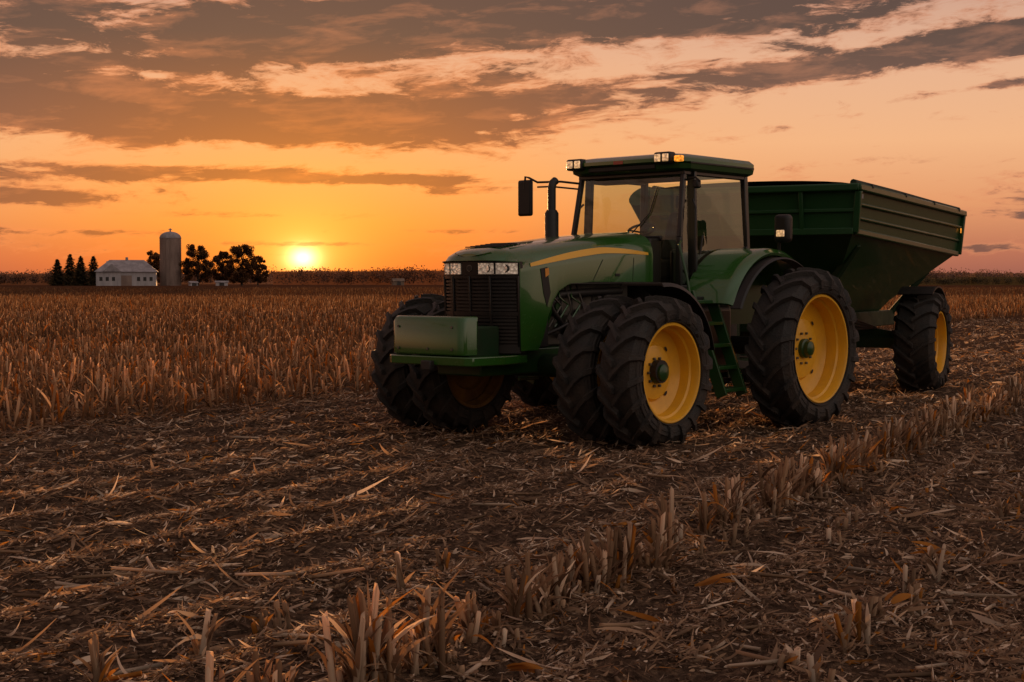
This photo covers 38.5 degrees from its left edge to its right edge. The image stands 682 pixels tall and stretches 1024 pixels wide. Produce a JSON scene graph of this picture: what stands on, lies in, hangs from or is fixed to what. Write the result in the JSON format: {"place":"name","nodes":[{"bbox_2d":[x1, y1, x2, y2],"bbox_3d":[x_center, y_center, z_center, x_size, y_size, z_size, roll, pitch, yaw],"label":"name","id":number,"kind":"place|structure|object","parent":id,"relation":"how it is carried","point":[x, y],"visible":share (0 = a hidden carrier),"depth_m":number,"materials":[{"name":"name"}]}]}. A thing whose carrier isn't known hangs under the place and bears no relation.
{"place":"outdoors","nodes":[
{"label":"outdoors","id":0,"kind":"place"},
{"bbox_2d":[438,346,558,376],"bbox_3d":[0.597,0.177,16.965,0.640,0.280,3.550,2,3,41],"label":"chassis frame","id":1,"kind":"object","parent":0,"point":[530,366],"visible":0.29,"depth_m":15.77,"materials":[{"name":"green paint"}]},
{"bbox_2d":[390,354,527,366],"bbox_3d":[-0.551,0.189,15.690,1.260,0.095,0.980,2,3,41],"label":"front bumper plate","id":2,"kind":"object","parent":1,"relation":"on","point":[479,361],"visible":0.86,"depth_m":15.25,"materials":[{"name":"green paint"}]},
{"bbox_2d":[421,360,433,369],"bbox_3d":[-0.881,0.252,15.297,0.140,0.100,0.070,2,3,41],"label":"tow pin bracket","id":3,"kind":"object","parent":2,"relation":"attached to","point":[427,364],"visible":1,"depth_m":15.26,"materials":[{"name":"metal"}]},
{"bbox_2d":[394,315,477,355],"bbox_3d":[-0.824,-0.060,15.423,1.105,0.405,0.213,2,3,41],"label":"front weight box","id":4,"kind":"object","parent":2,"relation":"on","point":[420,334],"visible":1,"depth_m":15.26,"materials":[{"name":"green paint"}]},
{"bbox_2d":[477,326,498,355],"bbox_3d":[-0.567,0.000,15.618,0.720,0.320,0.500,2,3,41],"label":"weight bracket","id":5,"kind":"object","parent":2,"relation":"on","point":[487,340],"visible":0.32,"depth_m":15.43,"materials":[{"name":"metal"}]},
{"bbox_2d":[479,275,547,347],"bbox_3d":[-0.108,-0.371,16.132,0.920,0.880,0.500,2,3,41],"label":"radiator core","id":6,"kind":"object","parent":1,"relation":"on","point":[544,343],"visible":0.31,"depth_m":15.98,"materials":[{"name":"metal"}]},
{"bbox_2d":[512,353,557,376],"bbox_3d":[0.235,0.262,16.323,1.900,0.260,0.260,2,3,41],"label":"front axle","id":7,"kind":"object","parent":1,"relation":"attached to","point":[546,367],"visible":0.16,"depth_m":16.07,"materials":[{"name":"metal"}]},
{"bbox_2d":[442,232,652,352],"bbox_3d":[0.377,-0.590,16.682,1.168,1.355,2.580,2,3,41],"label":"hood assembly","id":8,"kind":"object","parent":1,"relation":"on","point":[516,310],"visible":0.82,"depth_m":15.81,"materials":[{"name":"green paint"}]},
{"bbox_2d":[545,210,558,237],"bbox_3d":[0.486,-1.252,17.941,0.167,0.700,0.170,2,3,41],"label":"exhaust muffler","id":9,"kind":"object","parent":8,"relation":"on","point":[551,223],"visible":0.6,"depth_m":17.86,"materials":[{"name":"black metal"}]},
{"bbox_2d":[548,177,558,209],"bbox_3d":[0.501,-1.794,17.937,0.098,0.423,0.146,2,3,41],"label":"exhaust stack","id":10,"kind":"object","parent":9,"relation":"on","point":[553,182],"visible":1,"depth_m":17.88,"materials":[{"name":"metal"}]},
{"bbox_2d":[553,287,622,305],"bbox_3d":[0.817,-0.465,16.598,0.132,0.299,1.382,2,3,42],"label":"intake pipe","id":11,"kind":"object","parent":8,"relation":"attached to","point":[597,291],"visible":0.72,"depth_m":16.61,"materials":[{"name":"metal"}]},
{"bbox_2d":[554,292,568,327],"bbox_3d":[0.530,-0.396,16.238,0.119,0.495,0.204,2,3,35],"label":"wiring","id":12,"kind":"object","parent":11,"relation":"attached to","point":[564,310],"visible":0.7,"depth_m":16.22,"materials":[{"name":"rubber"}]},
{"bbox_2d":[564,286,571,322],"bbox_3d":[0.601,-0.399,16.314,0.114,0.492,0.101,1,3,27],"label":"wiring","id":13,"kind":"object","parent":11,"relation":"attached to","point":[568,297],"visible":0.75,"depth_m":16.31,"materials":[{"name":"rubber"}]},
{"bbox_2d":[569,285,579,316],"bbox_3d":[0.674,-0.403,16.405,0.119,0.495,0.219,2,3,35],"label":"wiring","id":14,"kind":"object","parent":11,"relation":"attached to","point":[577,309],"visible":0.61,"depth_m":16.40,"materials":[{"name":"rubber"}]},
{"bbox_2d":[548,282,626,345],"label":"engine block","id":15,"kind":"structure","parent":1,"relation":"on","point":[553,340],"depth_m":16.65,"materials":[{"name":"metal"}]},
{"bbox_2d":[552,304,565,334],"bbox_3d":[0.502,-0.289,16.212,0.157,0.562,0.560,1,3,28],"label":"hose","id":16,"kind":"object","parent":15,"relation":"attached to","point":[557,317],"visible":0.45,"depth_m":16.14,"materials":[{"name":"black plastic"}]},
{"bbox_2d":[548,310,578,334],"bbox_3d":[0.559,-0.188,16.295,0.182,0.341,0.826,2,3,37],"label":"hose","id":17,"kind":"object","parent":15,"relation":"attached to","point":[557,329],"visible":0.52,"depth_m":16.12,"materials":[{"name":"black plastic"}]},
{"bbox_2d":[0,284,1023,681],"bbox_3d":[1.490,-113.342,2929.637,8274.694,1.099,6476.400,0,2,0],"label":"ground","id":18,"kind":"structure","parent":0,"point":[784,608],"depth_m":10.24,"materials":[{"name":"soil"}]},
{"bbox_2d":[0,270,53,284],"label":"distant treeline","id":19,"kind":"object","parent":18,"relation":"on","point":[11,278],"visible":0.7,"depth_m":802.26,"materials":[{"name":"brown plant"}]},
{"bbox_2d":[47,259,68,285],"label":"spruce tree","id":20,"kind":"object","parent":18,"relation":"on","point":[58,276],"visible":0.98,"depth_m":478.75,"materials":[{"name":"green plant"}]},
{"bbox_2d":[62,254,75,285],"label":"spruce tree","id":21,"kind":"object","parent":18,"relation":"on","point":[69,269],"visible":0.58,"depth_m":488.69,"materials":[{"name":"green plant"}]},
{"bbox_2d":[70,256,90,285],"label":"spruce tree","id":22,"kind":"object","parent":18,"relation":"on","point":[80,277],"visible":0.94,"depth_m":478.74,"materials":[{"name":"green plant"}]},
{"bbox_2d":[85,256,98,285],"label":"spruce tree","id":23,"kind":"object","parent":18,"relation":"on","point":[92,265],"visible":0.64,"depth_m":498.75,"materials":[{"name":"green plant"}]},
{"bbox_2d":[94,257,157,285],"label":"barn","id":24,"kind":"structure","parent":18,"relation":"on","point":[126,272],"depth_m":484.34,"materials":[{"name":"metal"}]},
{"bbox_2d":[121,275,131,285],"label":"big door","id":25,"kind":"structure","parent":24,"relation":"in","point":[126,280],"depth_m":483.65,"materials":[{"name":"metal"}]},
{"bbox_2d":[146,250,159,282],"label":"oak tree","id":26,"kind":"object","parent":18,"relation":"on","point":[153,263],"visible":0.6,"depth_m":517.51,"materials":[{"name":"green plant"}]},
{"bbox_2d":[159,228,181,285],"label":"silo","id":27,"kind":"object","parent":18,"relation":"on","point":[170,256],"visible":0.98,"depth_m":496.25,"materials":[{"name":"metal"}]},
{"bbox_2d":[187,281,198,285],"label":"farm shed","id":28,"kind":"structure","parent":18,"relation":"on","point":[192,283],"depth_m":478.96,"materials":[{"name":"metal"}]},
{"bbox_2d":[179,244,214,285],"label":"oak tree","id":29,"kind":"object","parent":18,"relation":"on","point":[190,271],"visible":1,"depth_m":497.56,"materials":[{"name":"green plant"}]},
{"bbox_2d":[211,250,232,280],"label":"oak tree","id":30,"kind":"object","parent":18,"relation":"on","point":[219,258],"visible":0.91,"depth_m":508.06,"materials":[{"name":"green plant"}]},
{"bbox_2d":[215,281,228,285],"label":"farm shed","id":31,"kind":"structure","parent":18,"relation":"on","point":[221,283],"depth_m":493.34,"materials":[{"name":"metal"}]},
{"bbox_2d":[224,244,256,285],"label":"oak tree","id":32,"kind":"object","parent":18,"relation":"on","point":[242,271],"visible":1,"depth_m":497.02,"materials":[{"name":"green plant"}]},
{"bbox_2d":[250,255,269,285],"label":"oak tree","id":33,"kind":"object","parent":18,"relation":"on","point":[258,278],"visible":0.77,"depth_m":538.19,"materials":[{"name":"green plant"}]},
{"bbox_2d":[263,264,444,284],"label":"distant treeline","id":34,"kind":"object","parent":18,"relation":"on","point":[411,276],"visible":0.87,"depth_m":842.72,"materials":[{"name":"brown plant"}]},
{"bbox_2d":[391,278,404,284],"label":"farm shed","id":35,"kind":"structure","parent":18,"relation":"on","point":[397,281],"depth_m":637.92,"materials":[{"name":"metal"}]},
{"bbox_2d":[371,294,443,427],"bbox_3d":[-0.981,0.241,17.379,0.518,1.606,1.606,2,3,41],"label":"front outer tyre","id":36,"kind":"object","parent":18,"relation":"on","point":[395,394],"visible":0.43,"depth_m":16.90,"materials":[{"name":"rubber"}]},
{"bbox_2d":[406,301,517,431],"bbox_3d":[-0.558,0.255,17.012,0.497,1.606,1.606,2,3,41],"label":"front inner tyre","id":37,"kind":"object","parent":18,"relation":"on","point":[436,402],"visible":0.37,"depth_m":16.63,"materials":[{"name":"rubber"}]},
{"bbox_2d":[446,375,503,407],"bbox_3d":[-0.560,0.255,17.014,0.394,1.044,1.044,2,3,41],"label":"front inner rim","id":38,"kind":"object","parent":37,"relation":"attached to","point":[472,391],"visible":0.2,"depth_m":17.05,"materials":[{"name":"yellow paint"}]},
{"bbox_2d":[0,316,1023,681],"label":"crop residue","id":39,"kind":"object","parent":18,"relation":"on","point":[636,630],"visible":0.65,"depth_m":9.37,"materials":[{"name":"plant"}]},
{"bbox_2d":[0,268,1023,283],"bbox_3d":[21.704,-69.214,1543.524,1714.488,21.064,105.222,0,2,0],"label":"distant treeline","id":40,"kind":"object","parent":18,"relation":"on","point":[939,274],"visible":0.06,"depth_m":1558.09,"materials":[{"name":"brown plant"}]},
{"bbox_2d":[511,375,558,407],"bbox_3d":[0.598,-0.011,19.842,0.602,1.916,1.916,2,3,41],"label":"tyre","id":41,"kind":"object","parent":18,"relation":"on","point":[541,391],"visible":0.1,"depth_m":19.37,"materials":[{"name":"rubber"}]},
{"bbox_2d":[49,320,1023,681],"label":"corn stubble row","id":42,"kind":"object","parent":18,"relation":"on","point":[371,652],"visible":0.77,"depth_m":7.86,"materials":[{"name":"plant"}]},
{"bbox_2d":[552,295,633,442],"bbox_3d":[1.057,0.310,15.609,0.497,1.604,1.604,2,3,41],"label":"front inner tyre","id":43,"kind":"object","parent":18,"relation":"on","point":[580,405],"visible":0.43,"depth_m":15.10,"materials":[{"name":"rubber"}]},
{"bbox_2d":[596,295,712,447],"bbox_3d":[1.495,0.325,15.229,0.518,1.606,1.606,2,3,41],"label":"front outer tyre","id":44,"kind":"object","parent":18,"relation":"on","point":[629,416],"visible":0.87,"depth_m":14.80,"materials":[{"name":"rubber"}]},
{"bbox_2d":[643,322,699,423],"bbox_3d":[1.498,0.325,15.226,0.412,1.044,1.044,2,3,41],"label":"front outer rim","id":45,"kind":"object","parent":44,"relation":"attached to","point":[681,358],"visible":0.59,"depth_m":15.41,"materials":[{"name":"yellow paint"}]},
{"bbox_2d":[647,357,660,387],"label":"front outer bolts","id":46,"kind":"object","parent":45,"relation":"attached to","point":[650,381],"visible":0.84,"depth_m":15.17,"materials":[{"name":"metal"}]},
{"bbox_2d":[649,360,668,383],"bbox_3d":[1.065,0.300,15.602,1.300,0.240,0.240,2,3,41],"label":"front axle hub","id":47,"kind":"object","parent":45,"relation":"attached to","point":[654,367],"visible":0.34,"depth_m":15.13,"materials":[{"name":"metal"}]},
{"bbox_2d":[506,541,955,672],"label":"corn husks","id":48,"kind":"object","parent":18,"relation":"on","point":[523,666],"visible":0.88,"depth_m":7.47,"materials":[{"name":"plant"}]},
{"bbox_2d":[629,179,966,391],"bbox_3d":[4.675,-0.734,22.890,3.665,3.123,8.135,1,3,28],"label":"grain cart","id":49,"kind":"object","parent":18,"relation":"on","point":[874,248],"visible":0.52,"depth_m":21.19,"materials":[{"name":"green paint"}]},
{"bbox_2d":[744,267,859,427],"bbox_3d":[3.450,0.086,17.364,0.602,1.916,1.916,2,3,41],"label":"tyre","id":50,"kind":"object","parent":18,"relation":"on","point":[779,396],"visible":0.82,"depth_m":16.84,"materials":[{"name":"rubber"}]},
{"bbox_2d":[795,294,847,402],"bbox_3d":[3.453,0.086,17.361,0.483,1.284,1.284,2,3,41],"label":"rim","id":51,"kind":"object","parent":50,"relation":"attached to","point":[827,334],"visible":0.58,"depth_m":17.62,"materials":[{"name":"yellow paint"}]},
{"bbox_2d":[795,332,811,364],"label":"bolts","id":52,"kind":"object","parent":51,"relation":"attached to","point":[797,339],"visible":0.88,"depth_m":17.31,"materials":[{"name":"metal"}]},
{"bbox_2d":[798,339,814,357],"bbox_3d":[3.493,0.088,17.326,0.125,0.230,0.230,2,3,41],"label":"hub","id":53,"kind":"object","parent":51,"relation":"attached to","point":[806,348],"visible":1,"depth_m":17.27,"materials":[{"name":"green paint"}]},
{"bbox_2d":[919,274,1023,284],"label":"distant treeline","id":54,"kind":"object","parent":18,"relation":"on","point":[977,280],"visible":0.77,"depth_m":636.68,"materials":[{"name":"brown plant"}]},
{"bbox_2d":[0,286,1023,440],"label":"corn stubble field","id":55,"kind":"structure","parent":0,"point":[94,359],"depth_m":32.22,"materials":[{"name":"plant"}]},
{"bbox_2d":[0,0,1023,273],"label":"sky","id":56,"kind":"structure","parent":0,"point":[348,134],"materials":[{"name":"orange"}]},
{"bbox_2d":[627,223,655,235],"bbox_3d":[1.591,-1.366,18.049,0.411,0.175,0.207,2,3,41],"label":"steering wheel","id":57,"kind":"object","parent":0,"point":[646,224],"visible":0.71,"depth_m":18.05,"materials":[{"name":"plastic"}]},
{"bbox_2d":[622,283,714,350],"bbox_3d":[1.677,-0.254,15.575,0.530,0.729,0.985,2,3,41],"label":"front fender","id":58,"kind":"object","parent":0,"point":[676,291],"visible":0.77,"depth_m":15.54,"materials":[{"name":"black plastic"}]},
{"bbox_2d":[676,237,682,285],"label":"cab pillar","id":59,"kind":"structure","parent":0,"point":[679,272],"depth_m":17.26,"materials":[{"name":"metal"}]},
{"bbox_2d":[691,290,727,398],"bbox_3d":[2.207,0.036,16.739,0.605,1.229,0.066,2,3,41],"label":"step rail","id":60,"kind":"object","parent":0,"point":[717,382],"visible":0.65,"depth_m":16.63,"materials":[{"name":"metal"}]},
{"bbox_2d":[678,240,690,292],"bbox_3d":[1.994,-0.669,16.971,0.130,1.018,0.496,-1,2,-14],"label":"handrail","id":61,"kind":"object","parent":60,"relation":"attached to","point":[684,265],"visible":0.71,"depth_m":16.87,"materials":[{"name":"metal"}]},
{"bbox_2d":[708,321,722,324],"bbox_3d":[2.248,-0.203,16.953,0.210,0.040,0.380,2,3,41],"label":"step","id":62,"kind":"object","parent":60,"relation":"on","point":[715,323],"visible":0.35,"depth_m":16.94,"materials":[{"name":"green paint"}]},
{"bbox_2d":[714,343,729,347],"bbox_3d":[2.324,0.050,16.897,0.210,0.040,0.380,2,3,41],"label":"step","id":63,"kind":"object","parent":60,"relation":"on","point":[716,345],"visible":0.49,"depth_m":16.88,"materials":[{"name":"green paint"}]},
{"bbox_2d":[707,304,747,396],"bbox_3d":[2.483,0.023,17.056,0.605,1.229,0.066,2,3,41],"label":"step rail","id":64,"kind":"object","parent":60,"relation":"attached to","point":[729,355],"visible":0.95,"depth_m":17.02,"materials":[{"name":"metal"}]},
{"bbox_2d":[711,386,744,391],"bbox_3d":[2.475,0.554,16.785,0.210,0.040,0.380,2,3,41],"label":"step","id":65,"kind":"object","parent":60,"relation":"attached to","point":[732,389],"visible":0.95,"depth_m":16.72,"materials":[{"name":"green paint"}]},
{"bbox_2d":[718,365,737,369],"bbox_3d":[2.399,0.302,16.841,0.210,0.040,0.380,2,3,41],"label":"step","id":66,"kind":"object","parent":60,"relation":"attached to","point":[723,367],"visible":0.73,"depth_m":16.80,"materials":[{"name":"green paint"}]},
{"bbox_2d":[701,304,730,371],"bbox_3d":[1.973,-0.017,17.451,0.530,0.830,1.600,2,3,41],"label":"fuel tank","id":67,"kind":"object","parent":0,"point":[726,314],"visible":0.16,"depth_m":17.68,"materials":[{"name":"black plastic"}]},
{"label":"cab floor","id":68,"kind":"structure","parent":0,"visible":0},
{"bbox_2d":[571,180,584,234],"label":"cab pillar","id":69,"kind":"structure","parent":68,"relation":"on","point":[578,204],"depth_m":18.32,"materials":[{"name":"metal"}]},
{"bbox_2d":[523,176,578,188],"bbox_3d":[0.490,-2.008,18.517,0.760,0.170,0.247,2,3,41],"label":"mirror arm","id":70,"kind":"object","parent":69,"relation":"attached to","point":[567,182],"visible":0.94,"depth_m":18.50},
{"bbox_2d":[518,180,532,215],"bbox_3d":[0.172,-1.823,18.709,0.230,0.460,0.060,2,3,41],"label":"mirror","id":71,"kind":"object","parent":70,"relation":"attached to","point":[525,201],"visible":1,"depth_m":18.67,"materials":[{"name":"black plastic"}]},
{"bbox_2d":[537,186,577,189],"bbox_3d":[0.577,-1.922,18.437,0.561,0.062,0.056,1,2,20],"label":"mirror arm","id":72,"kind":"object","parent":69,"relation":"attached to","point":[558,187],"visible":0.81,"depth_m":18.41},
{"bbox_2d":[581,171,681,180],"bbox_3d":[1.453,-2.030,17.865,1.520,0.080,0.070,2,3,41],"label":"cab front rail","id":73,"kind":"object","parent":69,"relation":"attached to","point":[636,175],"visible":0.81,"depth_m":17.83,"materials":[{"name":"metal"}]},
{"bbox_2d":[593,176,679,185],"bbox_3d":[1.545,-1.959,17.973,1.200,0.050,0.260,2,3,41],"label":"sun visor","id":74,"kind":"object","parent":73,"relation":"attached to","point":[638,181],"visible":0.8,"depth_m":17.85,"materials":[{"name":"black plastic"}]},
{"bbox_2d":[573,163,753,179],"bbox_3d":[1.880,-2.096,18.353,1.760,0.085,1.700,2,3,41],"label":"roof base","id":75,"kind":"object","parent":73,"relation":"on","point":[704,168],"visible":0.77,"depth_m":17.75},
{"bbox_2d":[589,164,655,172],"bbox_3d":[1.335,-2.084,17.727,1.000,0.060,0.060,2,3,41],"label":"sun visor","id":76,"kind":"object","parent":75,"relation":"attached to","point":[623,168],"visible":1,"depth_m":17.69,"materials":[{"name":"plastic"}]},
{"bbox_2d":[583,153,753,169],"bbox_3d":[1.860,-2.204,18.326,1.770,0.128,1.740,2,3,41],"label":"roof cap","id":77,"kind":"object","parent":73,"relation":"on","point":[626,160],"visible":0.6,"depth_m":17.68,"materials":[{"name":"metal"}]},
{"bbox_2d":[566,159,585,170],"bbox_3d":[0.802,-2.176,18.147,0.250,0.140,0.140,2,3,41],"label":"work light","id":78,"kind":"object","parent":77,"relation":"attached to","point":[581,168],"visible":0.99,"depth_m":18.08,"materials":[{"name":"plastic"}]},
{"bbox_2d":[654,151,674,163],"bbox_3d":[1.798,-2.157,17.281,0.240,0.140,0.140,2,3,41],"label":"work light","id":79,"kind":"object","parent":77,"relation":"attached to","point":[671,155],"visible":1,"depth_m":17.21,"materials":[{"name":"plastic"}]},
{"bbox_2d":[674,155,683,161],"bbox_3d":[1.953,-2.137,17.154,0.100,0.070,0.070,2,3,41],"label":"amber light","id":80,"kind":"object","parent":77,"relation":"attached to","point":[677,158],"visible":1,"depth_m":17.12,"materials":[{"name":"orange"}]},
{"bbox_2d":[690,161,753,169],"bbox_3d":[2.561,-2.127,17.786,0.012,0.020,1.400,2,3,41],"label":"roof gutter","id":81,"kind":"object","parent":77,"relation":"attached to","point":[721,165],"visible":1,"depth_m":17.75,"materials":[{"name":"black plastic"}]},
{"bbox_2d":[584,180,593,233],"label":"cab pillar","id":82,"kind":"structure","parent":68,"relation":"on","point":[589,203],"depth_m":18.49,"materials":[{"name":"metal"}]},
{"bbox_2d":[627,238,660,301],"bbox_3d":[1.315,-0.815,17.754,1.040,0.840,0.240,2,3,41],"label":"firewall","id":83,"kind":"object","parent":68,"relation":"on","point":[634,292],"visible":0.24,"depth_m":17.43,"materials":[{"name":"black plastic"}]},
{"bbox_2d":[676,174,685,236],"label":"cab pillar","id":84,"kind":"structure","parent":68,"relation":"on","point":[681,204],"depth_m":17.30,"materials":[{"name":"metal"}]},
{"bbox_2d":[686,176,700,181],"bbox_3d":[2.127,-1.903,17.272,0.041,0.072,0.256,-2,3,-35],"label":"mirror arm","id":85,"kind":"object","parent":84,"relation":"attached to","point":[695,177],"visible":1,"depth_m":17.23},
{"bbox_2d":[693,180,700,187],"bbox_3d":[2.171,-1.845,17.234,0.080,0.100,0.080,2,3,41],"label":"beacon bracket","id":86,"kind":"object","parent":85,"relation":"attached to","point":[696,183],"visible":1,"depth_m":17.20,"materials":[{"name":"black plastic"}]},
{"bbox_2d":[670,249,709,284],"bbox_3d":[2.212,-0.862,18.205,0.160,0.540,0.700,2,3,41],"label":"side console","id":87,"kind":"object","parent":68,"relation":"on","point":[704,254],"visible":0.3,"depth_m":17.97,"materials":[{"name":"black plastic"}]},
{"bbox_2d":[687,171,697,279],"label":"cab pillar","id":88,"kind":"structure","parent":68,"relation":"on","point":[691,192],"depth_m":17.47,"materials":[{"name":"metal"}]},
{"bbox_2d":[682,171,743,179],"bbox_3d":[2.466,-2.030,17.872,0.070,0.080,1.400,2,3,41],"label":"cab top rail","id":89,"kind":"object","parent":88,"relation":"attached to","point":[712,175],"visible":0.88,"depth_m":17.84,"materials":[{"name":"metal"}]},
{"bbox_2d":[700,265,766,323],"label":"fender wall","id":90,"kind":"structure","parent":88,"relation":"attached to","point":[744,314],"depth_m":18.35,"materials":[{"name":"metal"}]},
{"bbox_2d":[687,248,796,305],"bbox_3d":[2.879,-0.777,17.771,0.680,0.696,1.893,2,3,41],"label":"fender shell","id":91,"kind":"object","parent":90,"relation":"attached to","point":[717,277],"visible":0.77,"depth_m":17.29,"materials":[{"name":"green paint"}]},
{"bbox_2d":[690,199,696,275],"bbox_3d":[2.147,-1.231,17.382,0.055,0.917,0.133,-1,2,-17],"label":"grab rail","id":92,"kind":"object","parent":91,"relation":"attached to","point":[694,248],"visible":1,"depth_m":17.33,"materials":[{"name":"black metal"}]},
{"bbox_2d":[730,257,803,308],"bbox_3d":[3.048,-0.691,17.381,0.150,0.607,1.457,2,3,41],"label":"fender extension","id":93,"kind":"object","parent":91,"relation":"attached to","point":[754,271],"visible":0.96,"depth_m":17.06,"materials":[{"name":"black plastic"}]},
{"bbox_2d":[737,324,739,359],"bbox_3d":[2.483,-0.098,19.126,0.800,0.900,0.600,2,3,41],"label":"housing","id":94,"kind":"object","parent":68,"relation":"attached to","point":[738,329],"visible":0.03,"depth_m":19.04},
{"bbox_2d":[737,360,748,368],"bbox_3d":[2.905,0.296,19.040,0.812,0.178,0.060,-2,3,-44],"label":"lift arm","id":95,"kind":"object","parent":94,"relation":"attached to","point":[742,364],"visible":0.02,"depth_m":19.10},
{"bbox_2d":[731,324,736,357],"bbox_3d":[1.794,-0.077,18.334,0.840,0.880,2.500,2,3,41],"label":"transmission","id":96,"kind":"object","parent":95,"relation":"attached to","point":[733,329],"visible":0.02,"depth_m":18.93,"materials":[{"name":"metal"}]},
{"bbox_3d":[1.932,-0.897,18.460,0.480,0.250,0.480,2,3,41],"label":"seat base","id":97,"kind":"object","parent":68,"relation":"on","visible":0},
{"bbox_2d":[661,211,697,259],"bbox_3d":[2.136,-1.341,18.678,0.474,0.620,0.275,2,3,41],"label":"seat back","id":98,"kind":"object","parent":97,"relation":"on","point":[669,243],"visible":0.42,"depth_m":18.69,"materials":[{"name":"fabric"}]},
{"bbox_2d":[676,195,687,208],"bbox_3d":[2.217,-1.774,18.755,0.260,0.180,0.110,2,3,41],"label":"seat headrest","id":99,"kind":"object","parent":98,"relation":"on","point":[686,201],"visible":0.34,"depth_m":18.70,"materials":[{"name":"fabric"}]},
{"bbox_3d":[2.345,-0.741,18.942,1.560,0.400,0.060,2,3,41],"label":"cab","id":100,"kind":"object","parent":68,"relation":"on","visible":0},
{"bbox_2d":[640,183,648,235],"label":"cab pillar","id":101,"kind":"structure","parent":100,"relation":"on","point":[644,203],"depth_m":19.36,"materials":[{"name":"metal"}]},
{"bbox_2d":[740,177,749,247],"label":"cab pillar","id":102,"kind":"structure","parent":100,"relation":"on","point":[744,205],"depth_m":18.35,"materials":[{"name":"metal"}]},
{"bbox_3d":[1.407,-1.348,17.839,1.540,1.340,0.144,2,3,41],"label":"windscreen","id":103,"kind":"object","parent":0,"visible":0},
{"bbox_2d":[632,187,656,232],"bbox_3d":[1.577,-1.553,17.622,0.352,0.578,0.039,1,2,22],"label":"wiper","id":104,"kind":"object","parent":103,"relation":"attached to","point":[648,213],"visible":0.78,"depth_m":17.57,"materials":[{"name":"black plastic"}]},
{"bbox_3d":[0.338,-0.131,16.151,0.060,0.180,0.180,2,3,41],"label":"pulley","id":105,"kind":"object","parent":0,"visible":0},
{"bbox_2d":[548,298,561,327],"bbox_3d":[0.458,-0.393,16.155,0.118,0.494,0.193,2,3,34],"label":"wiring","id":106,"kind":"object","parent":105,"relation":"attached to","point":[558,310],"visible":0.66,"depth_m":16.14,"materials":[{"name":"rubber"}]},
{"bbox_3d":[2.057,-1.160,17.884,0.059,0.326,0.097,2,3,41],"label":"monitor arm","id":107,"kind":"object","parent":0,"visible":0},
{"bbox_2d":[673,218,687,233],"bbox_3d":[2.053,-1.398,17.832,0.220,0.200,0.040,2,3,41],"label":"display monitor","id":108,"kind":"object","parent":107,"relation":"attached to","point":[685,227],"visible":0.66,"depth_m":17.78,"materials":[{"name":"black plastic"}]},
{"bbox_3d":[3.260,-1.153,17.860,0.098,0.312,0.069,2,3,41],"label":"mirror post","id":109,"kind":"object","parent":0,"visible":0},
{"bbox_2d":[774,214,791,242],"bbox_3d":[3.303,-1.369,17.846,0.210,0.340,0.140,2,3,41],"label":"fender light body","id":110,"kind":"object","parent":109,"relation":"attached to","point":[783,222],"visible":1,"depth_m":17.78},
{"bbox_2d":[776,230,783,236],"bbox_3d":[3.254,-1.306,17.792,0.110,0.080,0.014,2,3,41],"label":"fender light lens","id":111,"kind":"object","parent":110,"relation":"attached to","point":[779,233],"visible":1,"depth_m":17.79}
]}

